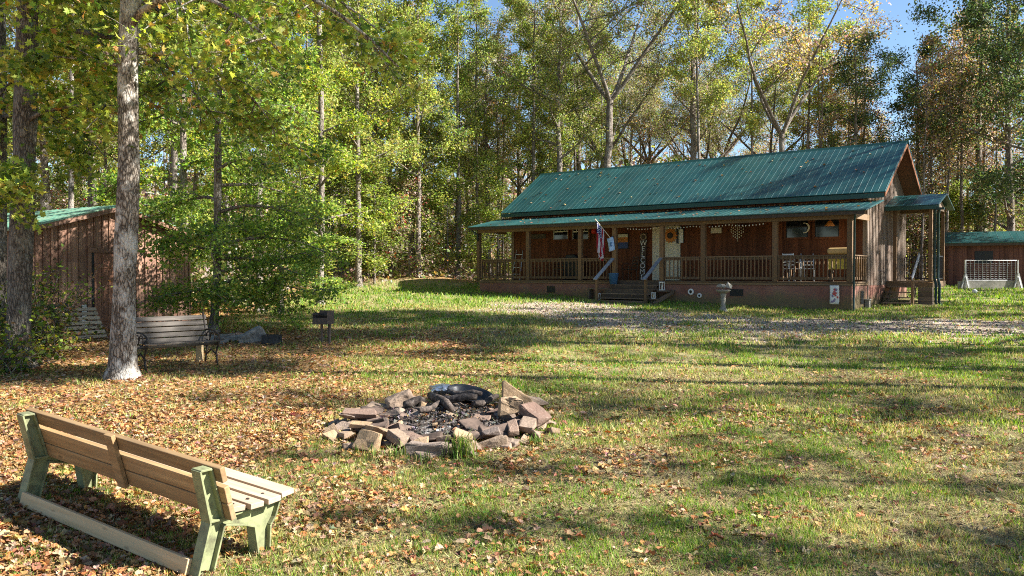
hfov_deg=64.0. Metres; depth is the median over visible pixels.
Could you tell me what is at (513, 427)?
fire pit stone
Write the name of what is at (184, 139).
hardwood tree
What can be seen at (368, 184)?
understory tree
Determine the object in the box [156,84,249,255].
oak tree
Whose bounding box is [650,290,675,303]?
step shelf
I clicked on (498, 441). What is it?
fire pit stone
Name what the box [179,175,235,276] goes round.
understory tree
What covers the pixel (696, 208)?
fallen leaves
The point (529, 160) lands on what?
hardwood tree
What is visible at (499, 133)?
hardwood tree
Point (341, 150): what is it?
hardwood tree
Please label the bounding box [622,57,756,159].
oak tree
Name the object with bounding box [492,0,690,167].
oak tree
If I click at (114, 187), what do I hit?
understory tree
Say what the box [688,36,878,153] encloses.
oak tree
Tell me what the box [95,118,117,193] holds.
bare tree
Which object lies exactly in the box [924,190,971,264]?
understory tree
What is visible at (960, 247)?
red shed
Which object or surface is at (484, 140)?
bare tree
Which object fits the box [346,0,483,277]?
hardwood tree
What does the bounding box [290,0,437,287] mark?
hardwood tree
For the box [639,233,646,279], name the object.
welcome sign
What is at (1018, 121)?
bare tree
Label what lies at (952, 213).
understory tree
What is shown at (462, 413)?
charcoal bits
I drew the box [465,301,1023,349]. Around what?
gravel
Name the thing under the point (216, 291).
dogwood tree
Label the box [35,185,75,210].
understory tree
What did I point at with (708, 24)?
hardwood tree
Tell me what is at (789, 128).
bare tree
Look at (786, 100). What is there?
hardwood tree
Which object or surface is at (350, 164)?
hardwood tree
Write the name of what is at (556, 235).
window
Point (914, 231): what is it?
understory tree
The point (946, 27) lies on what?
evergreen tree
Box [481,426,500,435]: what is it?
fire pit stone
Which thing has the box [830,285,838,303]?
garden flag
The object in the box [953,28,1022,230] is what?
bare tree
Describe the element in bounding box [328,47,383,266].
bare tree
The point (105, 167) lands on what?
hardwood tree
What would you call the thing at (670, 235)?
sunflower ornament
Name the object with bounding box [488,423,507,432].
fire pit stone
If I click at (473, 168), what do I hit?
hardwood tree
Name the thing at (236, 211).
understory tree
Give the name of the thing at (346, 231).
understory tree
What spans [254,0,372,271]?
hardwood tree
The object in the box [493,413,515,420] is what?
fire pit stone
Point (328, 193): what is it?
understory tree
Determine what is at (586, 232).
window
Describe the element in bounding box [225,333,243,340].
rock
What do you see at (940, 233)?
understory tree
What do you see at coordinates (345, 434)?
fire pit stone
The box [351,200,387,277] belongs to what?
understory tree
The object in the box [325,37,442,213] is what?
hardwood tree
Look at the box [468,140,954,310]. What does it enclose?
cabin
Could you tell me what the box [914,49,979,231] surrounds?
bare tree
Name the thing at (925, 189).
bare tree
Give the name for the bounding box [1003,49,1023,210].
bare tree
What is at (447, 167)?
understory tree
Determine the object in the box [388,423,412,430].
fire pit stone
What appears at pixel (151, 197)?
understory tree
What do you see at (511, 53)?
hardwood tree
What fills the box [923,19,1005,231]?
bare tree
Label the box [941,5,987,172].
bare tree
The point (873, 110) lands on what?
bare tree
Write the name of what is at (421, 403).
fire pit stone
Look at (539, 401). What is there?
fire pit stone
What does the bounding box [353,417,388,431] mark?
fire pit stone
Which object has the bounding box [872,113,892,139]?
bare tree
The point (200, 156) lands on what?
hardwood tree
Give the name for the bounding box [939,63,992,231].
bare tree
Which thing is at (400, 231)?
understory tree
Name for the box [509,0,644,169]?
hardwood tree
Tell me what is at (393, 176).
understory tree
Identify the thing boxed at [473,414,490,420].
fire pit stone
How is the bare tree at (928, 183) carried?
on the ground at (686, 357)
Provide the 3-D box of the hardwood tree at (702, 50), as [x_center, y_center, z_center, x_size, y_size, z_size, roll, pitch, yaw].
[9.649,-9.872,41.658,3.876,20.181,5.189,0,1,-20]
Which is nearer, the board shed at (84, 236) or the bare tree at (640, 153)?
the board shed at (84, 236)
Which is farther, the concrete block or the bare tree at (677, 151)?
the bare tree at (677, 151)
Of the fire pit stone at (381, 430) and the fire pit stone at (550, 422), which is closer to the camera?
the fire pit stone at (381, 430)
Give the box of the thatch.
[0,367,1023,575]
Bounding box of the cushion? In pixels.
[827,248,846,254]
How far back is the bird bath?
27.10 m
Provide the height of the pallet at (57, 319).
0.902 m
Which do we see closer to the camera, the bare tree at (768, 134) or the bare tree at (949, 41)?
the bare tree at (949, 41)
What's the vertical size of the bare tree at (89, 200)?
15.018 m
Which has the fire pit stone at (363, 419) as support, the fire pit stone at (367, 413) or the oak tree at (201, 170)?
the fire pit stone at (367, 413)
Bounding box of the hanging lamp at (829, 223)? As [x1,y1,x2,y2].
[825,221,834,225]
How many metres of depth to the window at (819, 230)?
29.29 m
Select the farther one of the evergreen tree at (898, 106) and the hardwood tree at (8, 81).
the evergreen tree at (898, 106)
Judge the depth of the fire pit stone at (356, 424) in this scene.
10.00 m
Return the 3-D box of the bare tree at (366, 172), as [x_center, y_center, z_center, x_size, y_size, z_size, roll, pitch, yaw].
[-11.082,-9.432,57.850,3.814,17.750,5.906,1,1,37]
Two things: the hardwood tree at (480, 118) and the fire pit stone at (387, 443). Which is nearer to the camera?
the fire pit stone at (387, 443)
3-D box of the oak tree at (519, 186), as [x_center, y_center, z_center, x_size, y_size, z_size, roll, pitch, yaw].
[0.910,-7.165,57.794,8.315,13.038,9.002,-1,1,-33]
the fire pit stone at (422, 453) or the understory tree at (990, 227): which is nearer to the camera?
the fire pit stone at (422, 453)
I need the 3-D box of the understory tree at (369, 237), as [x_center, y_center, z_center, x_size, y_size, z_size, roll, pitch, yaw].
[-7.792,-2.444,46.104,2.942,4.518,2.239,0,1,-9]
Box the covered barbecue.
[563,254,584,279]
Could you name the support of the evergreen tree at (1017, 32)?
on the ground at (686, 357)
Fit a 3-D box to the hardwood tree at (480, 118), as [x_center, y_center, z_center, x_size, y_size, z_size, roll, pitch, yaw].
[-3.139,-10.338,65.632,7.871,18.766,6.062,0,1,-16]
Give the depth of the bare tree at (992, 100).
58.79 m
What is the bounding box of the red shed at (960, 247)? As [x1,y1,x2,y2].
[940,231,1023,285]
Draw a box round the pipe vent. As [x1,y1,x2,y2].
[688,289,693,294]
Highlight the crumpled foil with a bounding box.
[428,383,449,394]
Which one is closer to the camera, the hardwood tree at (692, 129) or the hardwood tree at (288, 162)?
the hardwood tree at (692, 129)
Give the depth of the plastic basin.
11.81 m
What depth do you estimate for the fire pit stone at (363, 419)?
10.43 m
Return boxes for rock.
[208,334,224,339]
[220,333,234,337]
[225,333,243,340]
[238,326,265,343]
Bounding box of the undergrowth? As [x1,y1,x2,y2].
[191,243,936,310]
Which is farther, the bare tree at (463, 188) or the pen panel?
the bare tree at (463, 188)
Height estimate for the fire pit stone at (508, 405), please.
0.263 m
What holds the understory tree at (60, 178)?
on the ground at (686, 357)
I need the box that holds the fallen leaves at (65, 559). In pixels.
[0,405,1023,575]
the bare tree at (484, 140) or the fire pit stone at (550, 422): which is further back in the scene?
the bare tree at (484, 140)
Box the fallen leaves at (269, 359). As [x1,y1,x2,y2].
[0,302,1023,416]
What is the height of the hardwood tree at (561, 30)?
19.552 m
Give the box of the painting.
[618,233,628,248]
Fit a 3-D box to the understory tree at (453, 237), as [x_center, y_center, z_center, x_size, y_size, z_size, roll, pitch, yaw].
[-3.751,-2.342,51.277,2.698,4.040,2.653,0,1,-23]
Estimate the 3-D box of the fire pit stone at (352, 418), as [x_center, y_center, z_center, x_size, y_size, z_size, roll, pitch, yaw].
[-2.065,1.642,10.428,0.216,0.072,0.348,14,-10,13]
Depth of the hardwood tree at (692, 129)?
46.34 m
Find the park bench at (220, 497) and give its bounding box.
[16,407,293,575]
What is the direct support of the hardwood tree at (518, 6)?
on the ground at (686, 357)
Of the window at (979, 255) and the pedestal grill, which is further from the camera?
the window at (979, 255)
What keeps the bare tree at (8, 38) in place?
on the ground at (686, 357)
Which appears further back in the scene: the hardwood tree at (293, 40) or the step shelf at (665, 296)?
the hardwood tree at (293, 40)
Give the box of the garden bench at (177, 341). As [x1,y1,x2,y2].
[136,312,222,371]
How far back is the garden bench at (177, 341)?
15.38 m
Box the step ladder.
[511,250,522,279]
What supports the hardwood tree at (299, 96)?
on the ground at (686, 357)
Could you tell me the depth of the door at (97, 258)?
21.51 m
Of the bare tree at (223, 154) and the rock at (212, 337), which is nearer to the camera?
the rock at (212, 337)
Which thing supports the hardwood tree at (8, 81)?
on the ground at (686, 357)
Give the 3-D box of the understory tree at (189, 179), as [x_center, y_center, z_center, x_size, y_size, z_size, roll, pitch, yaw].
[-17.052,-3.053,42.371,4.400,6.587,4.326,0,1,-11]
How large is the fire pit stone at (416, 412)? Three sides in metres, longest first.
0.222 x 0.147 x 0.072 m
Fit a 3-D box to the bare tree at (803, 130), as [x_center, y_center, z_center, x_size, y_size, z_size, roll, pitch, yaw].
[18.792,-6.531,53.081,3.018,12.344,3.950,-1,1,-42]
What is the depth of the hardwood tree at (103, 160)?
58.02 m
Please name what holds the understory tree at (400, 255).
on the ground at (686, 357)
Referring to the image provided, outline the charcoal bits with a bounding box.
[360,402,518,441]
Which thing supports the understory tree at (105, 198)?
on the ground at (686, 357)
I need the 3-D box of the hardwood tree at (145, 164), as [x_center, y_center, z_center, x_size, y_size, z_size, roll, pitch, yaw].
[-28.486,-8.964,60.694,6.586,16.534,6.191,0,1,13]
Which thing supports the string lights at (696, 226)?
attached to the cabin
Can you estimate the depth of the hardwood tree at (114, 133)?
33.42 m
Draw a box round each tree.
[0,0,220,328]
[0,0,270,369]
[0,0,464,381]
[6,0,14,148]
[6,3,68,206]
[6,3,177,205]
[6,5,57,154]
[6,12,14,90]
[6,13,12,134]
[7,2,117,206]
[7,4,117,209]
[7,156,47,211]
[13,5,62,209]
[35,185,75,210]
[35,188,61,210]
[35,192,84,210]
[36,70,143,207]
[36,131,84,192]
[36,161,87,207]
[37,0,213,208]
[38,3,107,208]
[48,47,117,204]
[48,74,67,195]
[53,73,82,205]
[56,64,117,206]
[58,25,195,168]
[67,3,118,204]
[79,0,311,222]
[79,0,321,220]
[81,186,115,206]
[82,0,287,274]
[94,201,115,206]
[95,105,169,215]
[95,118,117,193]
[96,61,179,214]
[97,164,140,210]
[99,149,116,175]
[136,34,363,332]
[140,0,332,291]
[140,189,166,218]
[145,169,213,244]
[153,101,239,266]
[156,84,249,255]
[161,23,266,206]
[164,2,338,279]
[166,0,361,312]
[174,3,230,286]
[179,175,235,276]
[188,207,212,287]
[198,116,254,206]
[210,192,253,273]
[211,191,276,290]
[224,188,366,313]
[225,47,369,271]
[248,87,360,290]
[251,10,307,167]
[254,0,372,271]
[262,9,418,304]
[269,42,355,271]
[283,60,316,271]
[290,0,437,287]
[302,1,370,272]
[305,0,461,278]
[305,169,363,276]
[312,0,353,274]
[324,0,459,274]
[324,11,408,173]
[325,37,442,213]
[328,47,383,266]
[330,170,393,268]
[332,51,374,272]
[336,50,374,228]
[341,149,417,284]
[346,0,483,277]
[350,207,395,273]
[351,178,403,260]
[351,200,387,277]
[361,48,438,274]
[372,57,455,269]
[375,170,445,276]
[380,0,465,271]
[380,172,421,269]
[392,0,539,278]
[393,173,449,269]
[400,144,492,276]
[404,199,465,272]
[420,35,503,235]
[421,184,469,258]
[422,35,495,271]
[430,0,531,275]
[434,48,515,267]
[437,112,480,249]
[437,218,474,275]
[437,220,472,272]
[444,97,509,231]
[446,0,528,224]
[450,17,530,258]
[458,165,519,278]
[460,90,598,196]
[462,186,500,268]
[464,66,520,270]
[474,0,587,188]
[474,33,525,273]
[475,0,632,171]
[480,0,550,192]
[483,202,510,274]
[491,0,557,177]
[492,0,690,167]
[493,84,569,193]
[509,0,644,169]
[514,29,605,178]
[519,0,634,169]
[523,28,686,167]
[524,50,623,173]
[531,25,622,171]
[565,0,623,168]
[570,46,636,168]
[571,6,625,167]
[579,32,732,163]
[581,76,696,166]
[603,36,667,165]
[611,48,665,164]
[617,0,764,159]
[621,61,772,159]
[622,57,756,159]
[623,40,796,158]
[627,14,816,156]
[655,0,738,158]
[659,152,688,162]
[663,0,754,159]
[663,42,747,159]
[688,0,902,151]
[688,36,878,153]
[688,117,791,158]
[689,64,758,158]
[707,0,784,153]
[753,47,826,153]
[753,87,795,153]
[770,50,845,150]
[771,0,851,148]
[779,0,869,147]
[785,93,817,150]
[792,40,858,150]
[806,50,846,143]
[810,16,941,147]
[814,99,872,143]
[816,55,871,143]
[827,93,868,146]
[829,28,892,143]
[842,67,889,143]
[868,39,989,277]
[872,103,896,137]
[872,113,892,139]
[887,0,1023,231]
[891,29,957,264]
[896,0,1023,230]
[896,31,974,193]
[904,0,1023,224]
[905,55,957,280]
[905,77,957,277]
[906,213,940,275]
[906,213,940,280]
[911,44,967,225]
[913,108,937,224]
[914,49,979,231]
[914,107,952,273]
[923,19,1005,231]
[923,179,974,254]
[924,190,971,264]
[927,226,955,258]
[929,31,1012,231]
[932,62,999,200]
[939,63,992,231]
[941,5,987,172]
[944,22,1020,231]
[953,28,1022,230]
[953,170,1018,231]
[959,25,1012,170]
[962,83,1023,230]
[963,7,1023,169]
[971,72,1021,224]
[979,189,1023,231]
[987,110,1004,228]
[990,133,1013,194]
[997,209,1023,230]
[998,55,1022,184]
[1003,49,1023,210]
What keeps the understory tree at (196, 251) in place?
on the ground at (686, 357)
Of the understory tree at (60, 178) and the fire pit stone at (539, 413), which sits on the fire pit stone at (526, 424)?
the fire pit stone at (539, 413)
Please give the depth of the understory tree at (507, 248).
55.38 m
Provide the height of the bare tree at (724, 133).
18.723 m
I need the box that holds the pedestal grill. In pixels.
[312,310,333,342]
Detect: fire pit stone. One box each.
[321,423,338,432]
[322,430,340,443]
[327,418,338,426]
[335,421,353,430]
[337,431,354,439]
[338,413,359,420]
[342,408,376,418]
[342,442,352,449]
[349,421,371,427]
[352,429,381,451]
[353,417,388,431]
[358,416,378,420]
[360,406,382,414]
[365,401,375,406]
[365,425,387,437]
[370,421,388,427]
[375,403,387,408]
[378,407,404,415]
[381,441,396,446]
[383,430,412,440]
[384,389,413,407]
[386,428,409,449]
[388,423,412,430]
[398,436,428,454]
[400,412,409,419]
[405,441,447,455]
[406,432,422,440]
[409,410,421,419]
[414,451,443,460]
[417,401,429,405]
[421,431,442,441]
[436,434,453,441]
[444,412,457,418]
[453,427,472,442]
[459,417,483,430]
[467,431,482,439]
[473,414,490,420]
[477,425,514,438]
[478,435,507,449]
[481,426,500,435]
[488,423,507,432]
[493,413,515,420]
[497,396,522,416]
[499,438,513,450]
[502,380,532,403]
[507,419,518,436]
[508,438,519,447]
[519,401,551,426]
[519,416,536,433]
[520,433,530,444]
[527,395,548,405]
[528,429,540,439]
[534,423,546,430]
[546,420,555,424]
[547,427,560,434]
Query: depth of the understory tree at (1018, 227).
49.62 m
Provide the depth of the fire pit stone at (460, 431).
9.38 m
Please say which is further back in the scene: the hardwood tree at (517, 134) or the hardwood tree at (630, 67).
the hardwood tree at (630, 67)
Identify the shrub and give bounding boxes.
[0,256,112,361]
[0,281,78,363]
[0,304,70,377]
[0,307,89,356]
[6,243,110,333]
[6,260,110,342]
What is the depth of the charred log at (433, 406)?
10.66 m
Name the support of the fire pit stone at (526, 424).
on the fire pit stone at (533, 431)
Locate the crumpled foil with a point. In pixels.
(440, 389)
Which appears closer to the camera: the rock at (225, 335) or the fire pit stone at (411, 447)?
the fire pit stone at (411, 447)
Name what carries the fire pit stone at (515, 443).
on the ground at (686, 357)
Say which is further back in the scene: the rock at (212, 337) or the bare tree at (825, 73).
the bare tree at (825, 73)
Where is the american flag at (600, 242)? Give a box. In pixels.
[595,219,609,260]
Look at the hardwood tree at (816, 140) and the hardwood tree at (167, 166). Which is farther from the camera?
the hardwood tree at (816, 140)
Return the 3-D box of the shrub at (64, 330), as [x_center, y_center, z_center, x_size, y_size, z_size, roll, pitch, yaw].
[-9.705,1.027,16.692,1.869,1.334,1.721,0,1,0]
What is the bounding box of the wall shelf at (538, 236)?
[531,234,545,238]
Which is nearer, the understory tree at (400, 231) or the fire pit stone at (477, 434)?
the fire pit stone at (477, 434)
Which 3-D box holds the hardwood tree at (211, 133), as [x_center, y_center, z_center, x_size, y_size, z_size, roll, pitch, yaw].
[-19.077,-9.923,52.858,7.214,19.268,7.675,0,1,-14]
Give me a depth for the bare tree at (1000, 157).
73.20 m
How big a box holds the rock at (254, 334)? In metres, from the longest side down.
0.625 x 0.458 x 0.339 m
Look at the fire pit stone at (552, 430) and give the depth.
10.07 m
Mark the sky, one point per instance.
(897, 7)
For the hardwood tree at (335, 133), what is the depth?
59.38 m
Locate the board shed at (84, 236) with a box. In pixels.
[6,205,198,330]
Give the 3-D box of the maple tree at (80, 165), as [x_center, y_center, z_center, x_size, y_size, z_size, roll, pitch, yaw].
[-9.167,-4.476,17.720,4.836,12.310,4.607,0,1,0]
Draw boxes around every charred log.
[403,396,425,407]
[417,400,440,412]
[427,392,454,411]
[442,392,477,403]
[447,389,481,395]
[473,394,499,406]
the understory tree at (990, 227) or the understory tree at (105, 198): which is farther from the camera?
the understory tree at (990, 227)
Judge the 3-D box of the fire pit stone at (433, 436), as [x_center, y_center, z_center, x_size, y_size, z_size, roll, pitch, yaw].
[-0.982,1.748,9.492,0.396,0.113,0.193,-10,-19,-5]
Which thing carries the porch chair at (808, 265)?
on the cabin
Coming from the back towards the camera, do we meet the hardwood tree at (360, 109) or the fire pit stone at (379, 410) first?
the hardwood tree at (360, 109)
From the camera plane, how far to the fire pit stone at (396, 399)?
11.53 m
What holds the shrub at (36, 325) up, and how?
on the ground at (686, 357)
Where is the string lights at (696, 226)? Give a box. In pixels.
[627,222,764,229]
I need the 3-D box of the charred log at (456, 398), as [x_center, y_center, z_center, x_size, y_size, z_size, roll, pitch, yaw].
[-0.722,1.508,11.207,0.500,0.164,0.117,0,1,11]
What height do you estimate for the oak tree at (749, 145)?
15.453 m
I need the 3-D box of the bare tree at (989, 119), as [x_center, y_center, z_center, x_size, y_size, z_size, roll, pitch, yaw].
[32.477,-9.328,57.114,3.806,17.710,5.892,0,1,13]
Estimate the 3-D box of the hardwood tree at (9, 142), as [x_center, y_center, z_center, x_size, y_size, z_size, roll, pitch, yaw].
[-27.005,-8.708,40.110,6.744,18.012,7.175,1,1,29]
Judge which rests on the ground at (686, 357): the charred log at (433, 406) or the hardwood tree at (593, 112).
the hardwood tree at (593, 112)
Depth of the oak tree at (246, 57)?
34.72 m
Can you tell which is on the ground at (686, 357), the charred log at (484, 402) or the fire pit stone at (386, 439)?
the fire pit stone at (386, 439)
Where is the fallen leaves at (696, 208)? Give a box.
[490,146,882,224]
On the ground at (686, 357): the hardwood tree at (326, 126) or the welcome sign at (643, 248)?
the hardwood tree at (326, 126)
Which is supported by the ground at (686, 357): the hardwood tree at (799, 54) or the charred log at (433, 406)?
the hardwood tree at (799, 54)
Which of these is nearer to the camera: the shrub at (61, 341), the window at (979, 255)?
the shrub at (61, 341)
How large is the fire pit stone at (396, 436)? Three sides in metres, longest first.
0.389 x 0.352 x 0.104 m
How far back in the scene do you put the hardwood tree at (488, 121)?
46.83 m
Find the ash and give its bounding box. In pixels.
[388,408,505,434]
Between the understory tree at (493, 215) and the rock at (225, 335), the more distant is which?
the understory tree at (493, 215)
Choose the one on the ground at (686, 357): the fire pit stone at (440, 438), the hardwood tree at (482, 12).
the hardwood tree at (482, 12)
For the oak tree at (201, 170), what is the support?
on the ground at (686, 357)
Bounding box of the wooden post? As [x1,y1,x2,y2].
[196,342,203,362]
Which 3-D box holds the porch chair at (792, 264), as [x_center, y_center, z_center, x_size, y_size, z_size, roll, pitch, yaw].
[9.839,-0.726,28.816,0.554,0.983,0.548,-1,1,-42]
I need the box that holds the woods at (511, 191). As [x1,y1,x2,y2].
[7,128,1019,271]
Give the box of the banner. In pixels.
[607,236,614,251]
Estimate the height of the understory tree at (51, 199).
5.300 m
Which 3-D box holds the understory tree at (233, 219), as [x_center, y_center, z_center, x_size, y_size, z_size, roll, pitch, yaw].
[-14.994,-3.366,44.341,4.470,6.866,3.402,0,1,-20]
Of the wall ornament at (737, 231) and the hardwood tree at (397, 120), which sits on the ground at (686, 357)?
the hardwood tree at (397, 120)
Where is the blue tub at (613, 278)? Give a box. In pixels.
[608,273,618,283]
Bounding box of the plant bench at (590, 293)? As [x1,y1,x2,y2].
[587,288,610,298]
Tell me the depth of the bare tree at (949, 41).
49.83 m
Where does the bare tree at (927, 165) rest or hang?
on the ground at (686, 357)
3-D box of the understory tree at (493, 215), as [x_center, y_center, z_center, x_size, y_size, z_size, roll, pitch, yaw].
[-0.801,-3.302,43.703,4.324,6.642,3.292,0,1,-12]
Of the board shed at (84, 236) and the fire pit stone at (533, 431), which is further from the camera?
the board shed at (84, 236)
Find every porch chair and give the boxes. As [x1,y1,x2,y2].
[554,257,563,279]
[622,256,638,279]
[782,253,801,280]
[800,254,814,280]
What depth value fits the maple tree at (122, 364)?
13.83 m
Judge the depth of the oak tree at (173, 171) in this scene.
30.87 m
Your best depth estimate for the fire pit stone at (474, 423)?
10.08 m
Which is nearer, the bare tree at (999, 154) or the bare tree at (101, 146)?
the bare tree at (101, 146)
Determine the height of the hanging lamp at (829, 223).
0.650 m
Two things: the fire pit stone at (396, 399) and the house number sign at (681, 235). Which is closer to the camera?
the fire pit stone at (396, 399)
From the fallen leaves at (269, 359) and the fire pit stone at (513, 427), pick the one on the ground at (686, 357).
the fallen leaves at (269, 359)
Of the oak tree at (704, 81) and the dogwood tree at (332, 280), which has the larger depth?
the oak tree at (704, 81)
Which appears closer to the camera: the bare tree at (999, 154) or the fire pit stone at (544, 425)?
the fire pit stone at (544, 425)
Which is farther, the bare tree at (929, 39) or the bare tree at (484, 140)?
the bare tree at (484, 140)
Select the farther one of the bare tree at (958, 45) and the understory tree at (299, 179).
the bare tree at (958, 45)
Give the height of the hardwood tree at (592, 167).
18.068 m
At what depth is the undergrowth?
43.11 m
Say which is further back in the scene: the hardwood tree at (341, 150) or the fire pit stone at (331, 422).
the hardwood tree at (341, 150)
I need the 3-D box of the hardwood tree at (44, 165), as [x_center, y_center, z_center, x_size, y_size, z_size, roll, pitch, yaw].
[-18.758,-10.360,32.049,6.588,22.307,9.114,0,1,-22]
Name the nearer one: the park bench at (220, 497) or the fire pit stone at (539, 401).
the park bench at (220, 497)
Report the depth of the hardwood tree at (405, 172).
44.50 m
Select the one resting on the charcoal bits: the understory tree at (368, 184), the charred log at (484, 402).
the charred log at (484, 402)
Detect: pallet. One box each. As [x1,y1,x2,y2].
[35,303,78,339]
[56,307,106,338]
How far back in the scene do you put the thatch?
7.86 m
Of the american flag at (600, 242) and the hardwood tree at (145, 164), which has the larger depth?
the hardwood tree at (145, 164)
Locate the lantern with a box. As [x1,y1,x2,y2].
[659,282,664,289]
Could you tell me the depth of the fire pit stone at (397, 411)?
10.63 m
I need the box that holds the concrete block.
[261,334,281,344]
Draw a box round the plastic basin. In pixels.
[447,384,493,403]
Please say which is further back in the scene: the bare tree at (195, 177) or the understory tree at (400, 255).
the understory tree at (400, 255)
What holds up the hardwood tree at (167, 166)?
on the ground at (686, 357)
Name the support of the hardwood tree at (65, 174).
on the ground at (686, 357)
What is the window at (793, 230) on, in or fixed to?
in the cabin
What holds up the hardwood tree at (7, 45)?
on the ground at (686, 357)
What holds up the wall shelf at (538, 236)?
attached to the cabin
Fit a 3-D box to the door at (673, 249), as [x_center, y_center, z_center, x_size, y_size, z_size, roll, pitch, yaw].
[6.228,-1.405,33.119,1.224,2.180,0.116,1,1,38]
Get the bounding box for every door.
[87,248,113,330]
[652,226,680,279]
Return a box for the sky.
[6,0,1023,250]
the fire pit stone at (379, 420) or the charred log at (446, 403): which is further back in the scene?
the charred log at (446, 403)
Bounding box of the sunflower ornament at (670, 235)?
[665,229,676,243]
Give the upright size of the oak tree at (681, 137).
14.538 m
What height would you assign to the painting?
0.651 m
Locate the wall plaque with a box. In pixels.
[710,227,721,233]
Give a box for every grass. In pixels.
[353,412,554,464]
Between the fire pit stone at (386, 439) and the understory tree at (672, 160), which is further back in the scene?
the understory tree at (672, 160)
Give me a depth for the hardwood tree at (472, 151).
52.97 m
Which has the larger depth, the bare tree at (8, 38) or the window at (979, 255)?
the window at (979, 255)
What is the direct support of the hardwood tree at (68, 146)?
on the ground at (686, 357)
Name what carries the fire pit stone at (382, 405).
on the ground at (686, 357)
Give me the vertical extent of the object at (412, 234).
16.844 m
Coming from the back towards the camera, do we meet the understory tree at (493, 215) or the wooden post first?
the understory tree at (493, 215)
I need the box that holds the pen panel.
[957,260,1022,288]
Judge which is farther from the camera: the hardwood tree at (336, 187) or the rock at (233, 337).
the hardwood tree at (336, 187)
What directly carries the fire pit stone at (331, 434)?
on the ground at (686, 357)
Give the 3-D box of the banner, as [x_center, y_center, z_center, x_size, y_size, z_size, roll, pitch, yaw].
[3.907,-1.747,32.425,0.392,0.627,0.051,1,1,38]
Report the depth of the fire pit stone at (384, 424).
9.94 m
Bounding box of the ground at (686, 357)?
[0,253,1023,575]
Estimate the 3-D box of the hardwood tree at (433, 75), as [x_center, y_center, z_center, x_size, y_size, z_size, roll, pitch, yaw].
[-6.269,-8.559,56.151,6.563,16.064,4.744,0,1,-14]
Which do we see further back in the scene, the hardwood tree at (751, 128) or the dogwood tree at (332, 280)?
the hardwood tree at (751, 128)
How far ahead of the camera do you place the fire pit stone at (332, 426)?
10.12 m
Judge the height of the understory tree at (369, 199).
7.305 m
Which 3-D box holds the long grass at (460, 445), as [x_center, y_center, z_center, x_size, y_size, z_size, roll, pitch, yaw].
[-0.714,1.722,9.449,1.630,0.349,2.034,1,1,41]
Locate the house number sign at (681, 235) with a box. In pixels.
[676,228,683,242]
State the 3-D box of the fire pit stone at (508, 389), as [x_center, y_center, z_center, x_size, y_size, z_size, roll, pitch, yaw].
[0.074,1.432,11.101,0.432,0.356,0.133,0,1,-7]
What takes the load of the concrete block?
on the ground at (686, 357)
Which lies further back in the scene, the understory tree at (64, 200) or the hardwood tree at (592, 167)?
the hardwood tree at (592, 167)
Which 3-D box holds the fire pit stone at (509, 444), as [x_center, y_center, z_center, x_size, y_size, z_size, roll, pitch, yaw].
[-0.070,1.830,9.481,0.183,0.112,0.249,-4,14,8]
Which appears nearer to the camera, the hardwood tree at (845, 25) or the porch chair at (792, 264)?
the porch chair at (792, 264)
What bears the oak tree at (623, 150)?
on the ground at (686, 357)
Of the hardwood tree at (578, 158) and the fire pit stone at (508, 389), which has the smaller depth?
the fire pit stone at (508, 389)
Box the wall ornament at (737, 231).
[731,225,743,240]
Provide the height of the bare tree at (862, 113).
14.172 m
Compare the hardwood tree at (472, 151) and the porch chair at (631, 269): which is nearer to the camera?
the porch chair at (631, 269)
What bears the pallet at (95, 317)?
on the ground at (686, 357)
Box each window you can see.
[551,230,569,240]
[571,229,590,240]
[783,220,810,239]
[812,219,841,238]
[975,251,992,262]
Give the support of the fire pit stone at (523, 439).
on the ground at (686, 357)
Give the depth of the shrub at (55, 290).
19.65 m
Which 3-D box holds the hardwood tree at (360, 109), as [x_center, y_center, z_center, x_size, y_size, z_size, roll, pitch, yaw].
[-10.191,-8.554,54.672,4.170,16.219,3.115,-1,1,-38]
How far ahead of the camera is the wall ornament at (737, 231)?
31.28 m
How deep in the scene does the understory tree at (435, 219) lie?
47.84 m
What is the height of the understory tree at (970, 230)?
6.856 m
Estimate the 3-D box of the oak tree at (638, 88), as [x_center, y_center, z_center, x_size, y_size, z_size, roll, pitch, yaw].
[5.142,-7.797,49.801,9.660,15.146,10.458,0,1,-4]
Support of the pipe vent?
attached to the cabin
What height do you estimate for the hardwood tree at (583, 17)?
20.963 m
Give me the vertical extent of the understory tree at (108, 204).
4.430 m
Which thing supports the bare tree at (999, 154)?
on the ground at (686, 357)
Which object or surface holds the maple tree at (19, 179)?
on the ground at (686, 357)
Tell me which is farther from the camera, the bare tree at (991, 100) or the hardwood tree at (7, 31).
the bare tree at (991, 100)

